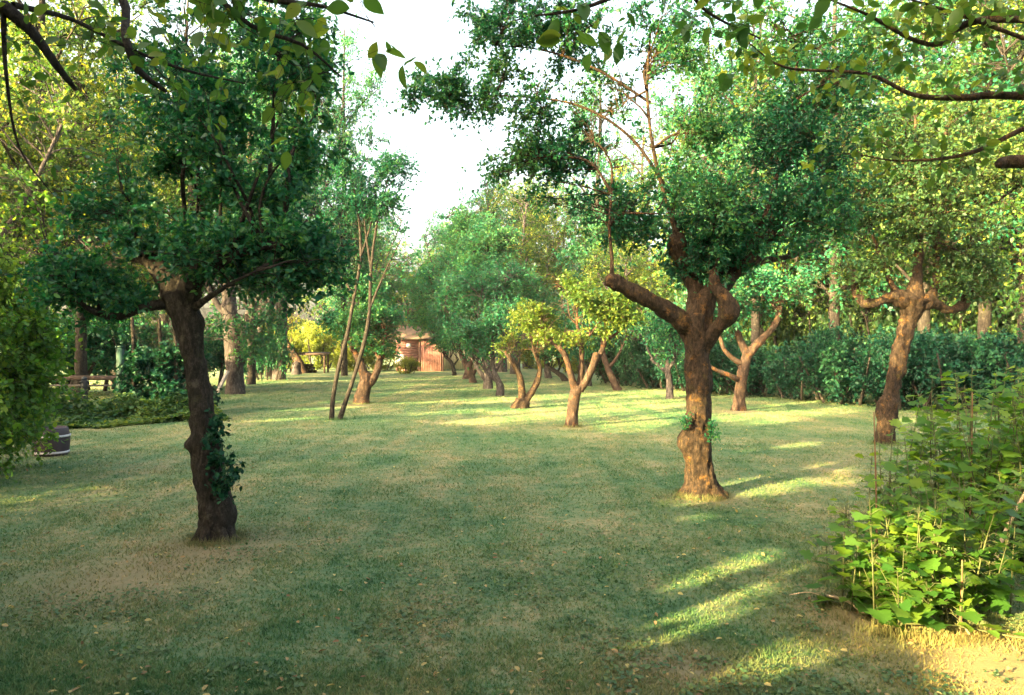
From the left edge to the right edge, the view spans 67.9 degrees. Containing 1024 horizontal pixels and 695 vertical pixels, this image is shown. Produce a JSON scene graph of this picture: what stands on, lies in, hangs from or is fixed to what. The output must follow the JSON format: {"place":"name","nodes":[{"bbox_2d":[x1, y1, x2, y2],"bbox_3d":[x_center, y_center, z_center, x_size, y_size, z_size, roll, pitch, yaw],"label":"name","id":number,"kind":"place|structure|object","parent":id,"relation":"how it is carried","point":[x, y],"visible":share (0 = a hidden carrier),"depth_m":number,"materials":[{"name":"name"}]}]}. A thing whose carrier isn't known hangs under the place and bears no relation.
{"place":"outdoors","nodes":[
{"label":"outdoors","id":0,"kind":"place"},
{"bbox_2d":[0,0,1020,344],"label":"sky","id":1,"kind":"structure","parent":0,"point":[420,29],"materials":[{"name":"white"}]},
{"bbox_2d":[0,349,1023,694],"bbox_3d":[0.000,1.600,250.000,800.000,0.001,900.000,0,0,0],"label":"ground","id":2,"kind":"structure","parent":0,"point":[986,657],"depth_m":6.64,"materials":[{"name":"green plant"}]},
{"bbox_2d":[0,161,89,482],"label":"hazel bush","id":3,"kind":"object","parent":2,"relation":"on","point":[27,374],"visible":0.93,"depth_m":9.39,"materials":[{"name":"green plant"}]},
{"bbox_2d":[32,425,70,456],"bbox_3d":[-6.850,1.390,11.305,0.502,0.420,0.502,0,0,0],"label":"barrel","id":4,"kind":"object","parent":2,"relation":"on","point":[60,448],"visible":0.6,"depth_m":11.17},
{"bbox_2d":[1,290,122,392],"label":"dark shrub","id":5,"kind":"object","parent":2,"relation":"on","point":[97,339],"visible":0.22,"depth_m":24.17,"materials":[{"name":"green plant"}]},
{"bbox_2d":[0,32,142,313],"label":"broad tree","id":6,"kind":"object","parent":2,"relation":"on","point":[64,110],"visible":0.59,"depth_m":16.96,"materials":[{"name":"green plant"}]},
{"bbox_2d":[0,0,167,401],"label":"tall tree","id":7,"kind":"object","parent":2,"relation":"on","point":[111,101],"visible":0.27,"depth_m":19.02,"materials":[{"name":"green plant"}]},
{"bbox_2d":[0,0,170,397],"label":"tall tree","id":8,"kind":"object","parent":2,"relation":"on","point":[80,367],"visible":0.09,"depth_m":21.88,"materials":[{"name":"green plant"}]},
{"bbox_2d":[0,87,175,392],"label":"broad tree","id":9,"kind":"object","parent":2,"relation":"on","point":[133,273],"visible":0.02,"depth_m":27.11,"materials":[{"name":"green plant"}]},
{"bbox_2d":[52,376,148,385],"bbox_3d":[-12.171,1.120,20.052,8.200,0.960,0.155,0,0,0],"label":"rail fence","id":10,"kind":"object","parent":2,"relation":"on","point":[93,377],"visible":0.03,"depth_m":19.98,"materials":[{"name":"brown wood"}]},
{"bbox_2d":[50,2,177,384],"bbox_3d":[-16.601,-6.352,31.809,6.852,16.140,6.813,0,0,0],"label":"tall tree","id":11,"kind":"object","parent":2,"relation":"on","point":[143,276],"visible":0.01,"depth_m":31.83,"materials":[{"name":"green plant"}]},
{"bbox_2d":[115,346,125,408],"bbox_3d":[-9.275,0.780,18.000,0.170,1.640,0.170,0,0,0],"label":"green post","id":12,"kind":"object","parent":2,"relation":"on","point":[120,351],"visible":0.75,"depth_m":17.93,"materials":[{"name":"metal"}]},
{"bbox_2d":[24,385,230,437],"bbox_3d":[-8.418,1.195,15.888,4.519,0.950,5.273,0,0,-39],"label":"ground cover","id":13,"kind":"object","parent":2,"relation":"on","point":[106,412],"visible":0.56,"depth_m":16.33,"materials":[{"name":"green plant"}]},
{"bbox_2d":[87,310,214,394],"bbox_3d":[-12.507,-0.049,26.054,3.407,3.459,4.316,0,0,41],"label":"dark shrub","id":14,"kind":"object","parent":2,"relation":"on","point":[141,335],"visible":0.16,"depth_m":25.17,"materials":[{"name":"green plant"}]},
{"bbox_2d":[87,135,229,325],"bbox_3d":[-16.168,-4.481,35.812,7.687,12.456,7.808,0,0,0],"label":"broad tree","id":15,"kind":"object","parent":2,"relation":"on","point":[162,317],"depth_m":35.65,"materials":[{"name":"green plant"}]},
{"bbox_2d":[112,299,223,407],"bbox_3d":[-8.191,0.250,18.195,2.533,2.931,1.818,0,0,0],"label":"ivy thicket","id":16,"kind":"object","parent":2,"relation":"on","point":[161,368],"visible":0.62,"depth_m":17.87,"materials":[{"name":"green plant"}]},
{"bbox_2d":[0,0,371,543],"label":"apple tree","id":17,"kind":"object","parent":2,"relation":"on","point":[285,239],"visible":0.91,"depth_m":6.17,"materials":[{"name":"green plant"}]},
{"bbox_2d":[116,0,261,332],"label":"tall tree","id":18,"kind":"object","parent":2,"relation":"on","point":[171,190],"visible":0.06,"depth_m":26.23,"materials":[{"name":"green plant"}]},
{"bbox_2d":[0,0,426,204],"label":"overhanging tree","id":19,"kind":"object","parent":2,"relation":"on","point":[209,14],"visible":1,"depth_m":2.68,"materials":[{"name":"green plant"}]},
{"bbox_2d":[204,313,252,385],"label":"dark shrub","id":20,"kind":"object","parent":2,"relation":"on","point":[219,356],"visible":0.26,"depth_m":29.65,"materials":[{"name":"green plant"}]},
{"bbox_2d":[171,202,301,394],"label":"old tree","id":21,"kind":"object","parent":2,"relation":"on","point":[233,324],"visible":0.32,"depth_m":25.87,"materials":[{"name":"green plant"}]},
{"bbox_2d":[185,1,314,384],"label":"dark tall tree","id":22,"kind":"object","parent":2,"relation":"on","point":[251,380],"visible":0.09,"depth_m":32.84,"materials":[{"name":"green plant"}]},
{"bbox_2d":[246,320,294,380],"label":"dark shrub","id":23,"kind":"object","parent":2,"relation":"on","point":[284,353],"visible":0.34,"depth_m":35.84,"materials":[{"name":"green plant"}]},
{"bbox_2d":[200,13,356,379],"bbox_3d":[-11.645,-7.495,38.112,8.258,18.632,8.635,0,0,33],"label":"teal tree","id":24,"kind":"object","parent":2,"relation":"on","point":[314,211],"visible":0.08,"depth_m":37.73,"materials":[{"name":"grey plant"}]},
{"bbox_2d":[264,331,308,371],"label":"garden shrub","id":25,"kind":"object","parent":2,"relation":"on","point":[298,347],"visible":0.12,"depth_m":47.93,"materials":[{"name":"yellow plant"}]},
{"bbox_2d":[265,301,315,372],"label":"leaning tree","id":26,"kind":"object","parent":2,"relation":"on","point":[297,357],"visible":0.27,"depth_m":46.89,"materials":[{"name":"green plant"}]},
{"bbox_2d":[289,321,338,369],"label":"garden shrub","id":27,"kind":"object","parent":2,"relation":"on","point":[318,343],"visible":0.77,"depth_m":53.53,"materials":[{"name":"yellow plant"}]},
{"bbox_2d":[329,340,364,371],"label":"garden shrub","id":28,"kind":"object","parent":2,"relation":"on","point":[337,350],"visible":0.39,"depth_m":49.70,"materials":[{"name":"yellow plant"}]},
{"bbox_2d":[299,13,400,375],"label":"dark tall tree","id":29,"kind":"object","parent":2,"relation":"on","point":[369,83],"visible":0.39,"depth_m":42.54,"materials":[{"name":"green plant"}]},
{"bbox_2d":[303,134,400,418],"bbox_3d":[-3.492,-1.537,16.942,1.735,6.316,2.094,0,0,38],"label":"sapling","id":30,"kind":"object","parent":2,"relation":"on","point":[341,168],"visible":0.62,"depth_m":16.86,"materials":[{"name":"green plant"}]},
{"bbox_2d":[296,222,413,366],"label":"broad tree","id":31,"kind":"object","parent":2,"relation":"on","point":[320,306],"visible":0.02,"depth_m":61.48,"materials":[{"name":"green plant"}]},
{"bbox_2d":[311,269,410,403],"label":"apple tree","id":32,"kind":"object","parent":2,"relation":"on","point":[381,324],"visible":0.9,"depth_m":21.61,"materials":[{"name":"green plant"}]},
{"bbox_2d":[306,191,416,359],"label":"teal tree","id":33,"kind":"object","parent":2,"relation":"on","point":[391,294],"visible":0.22,"depth_m":51.93,"materials":[{"name":"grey plant"}]},
{"bbox_2d":[364,338,396,369],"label":"garden shrub","id":34,"kind":"object","parent":2,"relation":"on","point":[370,360],"visible":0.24,"depth_m":52.60,"materials":[{"name":"green plant"}]},
{"bbox_2d":[337,145,438,419],"bbox_3d":[-2.828,-1.418,16.851,2.113,6.114,1.794,0,0,29],"label":"sapling","id":35,"kind":"object","parent":2,"relation":"on","point":[389,167],"visible":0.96,"depth_m":16.86,"materials":[{"name":"green plant"}]},
{"bbox_2d":[363,238,437,325],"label":"broad tree","id":36,"kind":"object","parent":2,"relation":"on","point":[412,275],"visible":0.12,"depth_m":64.47,"materials":[{"name":"green plant"}]},
{"bbox_2d":[394,356,421,373],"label":"garden shrub","id":37,"kind":"object","parent":2,"relation":"on","point":[407,364],"visible":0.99,"depth_m":45.81,"materials":[{"name":"green plant"}]},
{"bbox_2d":[393,326,443,370],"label":"shed","id":38,"kind":"structure","parent":2,"relation":"on","point":[429,358],"depth_m":50.95,"materials":[{"name":"brown paint"}]},
{"bbox_2d":[397,274,467,375],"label":"apple tree","id":39,"kind":"object","parent":2,"relation":"on","point":[417,319],"visible":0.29,"depth_m":43.05,"materials":[{"name":"green plant"}]},
{"bbox_2d":[410,205,464,324],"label":"teal tree","id":40,"kind":"object","parent":2,"relation":"on","point":[425,240],"visible":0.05,"depth_m":55.48,"materials":[{"name":"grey plant"}]},
{"bbox_2d":[401,196,510,378],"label":"apple tree","id":41,"kind":"object","parent":2,"relation":"on","point":[462,224],"visible":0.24,"depth_m":38.56,"materials":[{"name":"green plant"}]},
{"bbox_2d":[412,214,524,382],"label":"apple tree","id":42,"kind":"object","parent":2,"relation":"on","point":[487,241],"visible":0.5,"depth_m":33.98,"materials":[{"name":"green plant"}]},
{"bbox_2d":[445,348,509,369],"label":"board fence","id":43,"kind":"object","parent":2,"relation":"on","point":[448,365],"visible":0.11,"depth_m":54.98,"materials":[{"name":"brown wood"}]},
{"bbox_2d":[424,252,543,388],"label":"apple tree","id":44,"kind":"object","parent":2,"relation":"on","point":[503,284],"visible":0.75,"depth_m":29.13,"materials":[{"name":"green plant"}]},
{"bbox_2d":[444,292,528,395],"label":"apple tree","id":45,"kind":"object","parent":2,"relation":"on","point":[479,333],"visible":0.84,"depth_m":24.90,"materials":[{"name":"green plant"}]},
{"bbox_2d":[445,158,551,371],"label":"teal tree","id":46,"kind":"object","parent":2,"relation":"on","point":[502,368],"visible":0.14,"depth_m":49.12,"materials":[{"name":"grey plant"}]},
{"bbox_2d":[0,445,1023,694],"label":"lawn weeds","id":47,"kind":"object","parent":2,"relation":"on","point":[652,649],"visible":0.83,"depth_m":4.79,"materials":[{"name":"green plant"}]},
{"bbox_2d":[455,176,568,373],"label":"broad tree","id":48,"kind":"object","parent":2,"relation":"on","point":[532,234],"visible":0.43,"depth_m":44.99,"materials":[{"name":"green plant"}]},
{"bbox_2d":[0,417,1023,694],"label":"fallen leaves","id":49,"kind":"object","parent":2,"relation":"on","point":[468,587],"visible":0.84,"depth_m":4.35,"materials":[{"name":"brown plant"}]},
{"bbox_2d":[489,296,555,408],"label":"apple tree","id":50,"kind":"object","parent":2,"relation":"on","point":[522,399],"visible":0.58,"depth_m":20.06,"materials":[{"name":"green plant"}]},
{"bbox_2d":[509,337,562,368],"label":"garden shrub","id":51,"kind":"object","parent":2,"relation":"on","point":[526,356],"visible":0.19,"depth_m":55.46,"materials":[{"name":"green plant"}]},
{"bbox_2d":[492,175,582,368],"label":"broad tree","id":52,"kind":"object","parent":2,"relation":"on","point":[523,364],"visible":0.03,"depth_m":57.26,"materials":[{"name":"green plant"}]},
{"bbox_2d":[510,266,565,377],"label":"apple tree","id":53,"kind":"object","parent":2,"relation":"on","point":[532,294],"visible":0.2,"depth_m":39.06,"materials":[{"name":"green plant"}]},
{"bbox_2d":[521,325,578,380],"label":"apple tree","id":54,"kind":"object","parent":2,"relation":"on","point":[551,352],"visible":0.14,"depth_m":35.88,"materials":[{"name":"green plant"}]},
{"bbox_2d":[522,176,614,367],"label":"broad tree","id":55,"kind":"object","parent":2,"relation":"on","point":[559,270],"visible":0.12,"depth_m":52.74,"materials":[{"name":"green plant"}]},
{"bbox_2d":[510,269,652,427],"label":"apple tree","id":56,"kind":"object","parent":2,"relation":"on","point":[534,320],"visible":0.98,"depth_m":15.16,"materials":[{"name":"green plant"}]},
{"bbox_2d":[552,305,621,385],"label":"apple tree","id":57,"kind":"object","parent":2,"relation":"on","point":[587,355],"visible":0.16,"depth_m":31.30,"materials":[{"name":"green plant"}]},
{"bbox_2d":[547,48,650,374],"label":"dark tall tree","id":58,"kind":"object","parent":2,"relation":"on","point":[576,250],"visible":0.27,"depth_m":43.50,"materials":[{"name":"green plant"}]},
{"bbox_2d":[556,287,651,390],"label":"apple tree","id":59,"kind":"object","parent":2,"relation":"on","point":[615,385],"visible":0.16,"depth_m":28.11,"materials":[{"name":"green plant"}]},
{"bbox_2d":[568,240,673,379],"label":"broad tree","id":60,"kind":"object","parent":2,"relation":"on","point":[627,275],"visible":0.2,"depth_m":35.74,"materials":[{"name":"green plant"}]},
{"bbox_2d":[600,339,655,386],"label":"hedge shrub","id":61,"kind":"object","parent":2,"relation":"on","point":[620,366],"visible":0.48,"depth_m":31.11,"materials":[{"name":"green plant"}]},
{"bbox_2d":[584,117,679,297],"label":"tall tree","id":62,"kind":"object","parent":2,"relation":"on","point":[642,172],"visible":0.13,"depth_m":41.70,"materials":[{"name":"green plant"}]},
{"bbox_2d":[626,335,676,386],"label":"hedge shrub","id":63,"kind":"object","parent":2,"relation":"on","point":[639,348],"visible":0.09,"depth_m":30.16,"materials":[{"name":"green plant"}]},
{"bbox_2d":[620,300,684,398],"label":"apple tree","id":64,"kind":"object","parent":2,"relation":"on","point":[663,329],"visible":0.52,"depth_m":23.49,"materials":[{"name":"green plant"}]},
{"bbox_2d":[624,336,683,389],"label":"hedge shrub","id":65,"kind":"object","parent":2,"relation":"on","point":[638,359],"visible":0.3,"depth_m":29.04,"materials":[{"name":"green plant"}]},
{"bbox_2d":[386,0,948,499],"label":"apple tree","id":66,"kind":"object","parent":2,"relation":"on","point":[782,126],"visible":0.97,"depth_m":8.04,"materials":[{"name":"green plant"}]},
{"bbox_2d":[628,62,735,303],"bbox_3d":[8.137,-5.604,32.877,6.384,14.623,6.824,0,0,18],"label":"tall tree","id":67,"kind":"object","parent":2,"relation":"on","point":[664,290],"visible":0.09,"depth_m":33.25,"materials":[{"name":"green plant"}]},
{"bbox_2d":[654,345,718,390],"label":"hedge shrub","id":68,"kind":"object","parent":2,"relation":"on","point":[674,372],"visible":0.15,"depth_m":27.24,"materials":[{"name":"green plant"}]},
{"bbox_2d":[626,1,771,308],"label":"dark tall tree","id":69,"kind":"object","parent":2,"relation":"on","point":[676,111],"visible":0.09,"depth_m":28.89,"materials":[{"name":"green plant"}]},
{"bbox_2d":[675,329,749,393],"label":"hedge shrub","id":70,"kind":"object","parent":2,"relation":"on","point":[721,380],"visible":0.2,"depth_m":25.31,"materials":[{"name":"green plant"}]},
{"bbox_2d":[667,5,835,394],"bbox_3d":[8.004,-4.957,25.428,5.679,13.308,5.019,0,0,11],"label":"dark tall tree","id":71,"kind":"object","parent":2,"relation":"on","point":[755,326],"visible":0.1,"depth_m":25.29,"materials":[{"name":"green plant"}]},
{"bbox_2d":[712,340,792,396],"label":"hedge shrub","id":72,"kind":"object","parent":2,"relation":"on","point":[756,367],"visible":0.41,"depth_m":24.21,"materials":[{"name":"green plant"}]},
{"bbox_2d":[681,0,829,392],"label":"tall tree","id":73,"kind":"object","parent":2,"relation":"on","point":[763,326],"visible":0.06,"depth_m":26.15,"materials":[{"name":"green plant"}]},
{"bbox_2d":[721,305,792,387],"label":"tall shrub","id":74,"kind":"object","parent":2,"relation":"on","point":[746,335],"visible":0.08,"depth_m":29.31,"materials":[{"name":"green plant"}]},
{"bbox_2d":[704,263,818,410],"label":"apple tree","id":75,"kind":"object","parent":2,"relation":"on","point":[775,290],"visible":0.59,"depth_m":19.16,"materials":[{"name":"green plant"}]},
{"bbox_2d":[534,0,1023,208],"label":"overhanging tree","id":76,"kind":"object","parent":2,"relation":"on","point":[986,20],"visible":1,"depth_m":4.05,"materials":[{"name":"green plant"}]},
{"bbox_2d":[765,268,806,387],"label":"tall shrub","id":77,"kind":"object","parent":2,"relation":"on","point":[776,339],"visible":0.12,"depth_m":28.57,"materials":[{"name":"green plant"}]},
{"bbox_2d":[760,336,826,400],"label":"hedge shrub","id":78,"kind":"object","parent":2,"relation":"on","point":[788,367],"visible":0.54,"depth_m":22.88,"materials":[{"name":"green plant"}]},
{"bbox_2d":[777,263,851,390],"bbox_3d":[11.262,-0.976,28.111,3.344,5.434,4.026,0,0,0],"label":"tall shrub","id":79,"kind":"object","parent":2,"relation":"on","point":[809,323],"visible":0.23,"depth_m":27.11,"materials":[{"name":"green plant"}]},
{"bbox_2d":[793,255,860,389],"bbox_3d":[11.894,-1.210,27.513,3.345,5.927,4.026,0,0,4],"label":"tall shrub","id":80,"kind":"object","parent":2,"relation":"on","point":[826,323],"visible":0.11,"depth_m":26.37,"materials":[{"name":"green plant"}]},
{"bbox_2d":[737,0,921,397],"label":"dark tall tree","id":81,"kind":"object","parent":2,"relation":"on","point":[833,315],"visible":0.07,"depth_m":23.46,"materials":[{"name":"green plant"}]},
{"bbox_2d":[795,318,879,403],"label":"hedge shrub","id":82,"kind":"object","parent":2,"relation":"on","point":[817,337],"visible":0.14,"depth_m":21.99,"materials":[{"name":"green plant"}]},
{"bbox_2d":[799,496,881,585],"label":"currant bush","id":83,"kind":"object","parent":2,"relation":"on","point":[807,554],"visible":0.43,"depth_m":5.29,"materials":[{"name":"green plant"}]},
{"bbox_2d":[796,331,907,405],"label":"hedge shrub","id":84,"kind":"object","parent":2,"relation":"on","point":[838,359],"visible":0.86,"depth_m":20.79,"materials":[{"name":"green plant"}]},
{"bbox_2d":[819,283,895,341],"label":"tall shrub","id":85,"kind":"object","parent":2,"relation":"on","point":[851,315],"visible":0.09,"depth_m":25.78,"materials":[{"name":"green plant"}]},
{"bbox_2d":[759,65,972,394],"bbox_3d":[12.568,-3.998,26.012,8.493,11.463,6.868,0,0,-9],"label":"broad tree","id":86,"kind":"object","parent":2,"relation":"on","point":[821,296],"visible":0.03,"depth_m":25.71,"materials":[{"name":"green plant"}]},
{"bbox_2d":[847,266,916,393],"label":"tall shrub","id":87,"kind":"object","parent":2,"relation":"on","point":[884,316],"visible":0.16,"depth_m":24.62,"materials":[{"name":"green plant"}]},
{"bbox_2d":[853,419,911,547],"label":"bush","id":88,"kind":"object","parent":2,"relation":"on","point":[880,477],"visible":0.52,"depth_m":6.03,"materials":[{"name":"green plant"}]},
{"bbox_2d":[803,486,1001,636],"bbox_3d":[2.288,1.241,4.508,0.925,0.847,0.962,0,0,-28],"label":"currant bush","id":89,"kind":"object","parent":2,"relation":"on","point":[914,592],"visible":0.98,"depth_m":4.37,"materials":[{"name":"green plant"}]},
{"bbox_2d":[853,323,953,406],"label":"hedge shrub","id":90,"kind":"object","parent":2,"relation":"on","point":[879,332],"visible":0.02,"depth_m":20.56,"materials":[{"name":"green plant"}]},
{"bbox_2d":[860,328,949,409],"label":"hedge shrub","id":91,"kind":"object","parent":2,"relation":"on","point":[883,363],"visible":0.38,"depth_m":19.18,"materials":[{"name":"green plant"}]},
{"bbox_2d":[798,83,1023,444],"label":"apple tree","id":92,"kind":"object","parent":2,"relation":"on","point":[970,269],"visible":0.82,"depth_m":12.36,"materials":[{"name":"green plant"}]},
{"bbox_2d":[810,0,1018,402],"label":"tall tree","id":93,"kind":"object","parent":2,"relation":"on","point":[924,321],"visible":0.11,"depth_m":21.59,"materials":[{"name":"green plant"}]},
{"bbox_2d":[870,375,1023,538],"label":"currant bush","id":94,"kind":"object","parent":2,"relation":"on","point":[922,420],"visible":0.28,"depth_m":6.65,"materials":[{"name":"green plant"}]},
{"bbox_2d":[871,0,1023,404],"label":"dark tall tree","id":95,"kind":"object","parent":2,"relation":"on","point":[984,324],"visible":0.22,"depth_m":20.42,"materials":[{"name":"green plant"}]},
{"bbox_2d":[873,456,1023,618],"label":"currant bush","id":96,"kind":"object","parent":2,"relation":"on","point":[995,590],"visible":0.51,"depth_m":4.58,"materials":[{"name":"green plant"}]},
{"bbox_2d":[883,369,1023,562],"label":"currant bush","id":97,"kind":"object","parent":2,"relation":"on","point":[1002,469],"visible":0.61,"depth_m":5.83,"materials":[{"name":"green plant"}]},
{"bbox_2d":[902,322,1012,412],"bbox_3d":[11.005,0.558,18.800,3.037,2.411,2.520,0,0,-11],"label":"hedge shrub","id":98,"kind":"object","parent":2,"relation":"on","point":[934,359],"visible":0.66,"depth_m":18.23,"materials":[{"name":"green plant"}]},
{"bbox_2d":[901,622,1023,638],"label":"cut branch","id":99,"kind":"object","parent":2,"relation":"on","point":[995,633],"visible":0.8,"depth_m":4.16,"materials":[{"name":"brown plant"}]},
{"bbox_2d":[913,363,1023,492],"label":"currant bush","id":100,"kind":"object","parent":2,"relation":"on","point":[1005,390],"visible":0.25,"depth_m":7.71,"materials":[{"name":"green plant"}]},
{"bbox_2d":[916,0,1023,343],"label":"tall tree","id":101,"kind":"object","parent":2,"relation":"on","point":[1005,52],"visible":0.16,"depth_m":19.50,"materials":[{"name":"green plant"}]},
{"bbox_2d":[930,237,1014,393],"bbox_3d":[14.030,-1.151,24.254,3.344,5.804,4.026,0,0,-8],"label":"tall shrub","id":102,"kind":"object","parent":2,"relation":"on","point":[964,323],"visible":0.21,"depth_m":22.96,"materials":[{"name":"green plant"}]},
{"bbox_2d":[932,327,1023,411],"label":"hedge shrub","id":103,"kind":"object","parent":2,"relation":"on","point":[1014,338],"visible":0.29,"depth_m":18.22,"materials":[{"name":"green plant"}]},
{"bbox_2d":[991,260,1018,349],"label":"tall shrub","id":104,"kind":"object","parent":2,"relation":"on","point":[1011,325],"visible":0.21,"depth_m":22.14,"materials":[{"name":"green plant"}]},
{"bbox_2d":[991,338,1023,413],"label":"hedge shrub","id":105,"kind":"object","parent":2,"relation":"on","point":[1010,362],"visible":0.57,"depth_m":17.80,"materials":[{"name":"green plant"}]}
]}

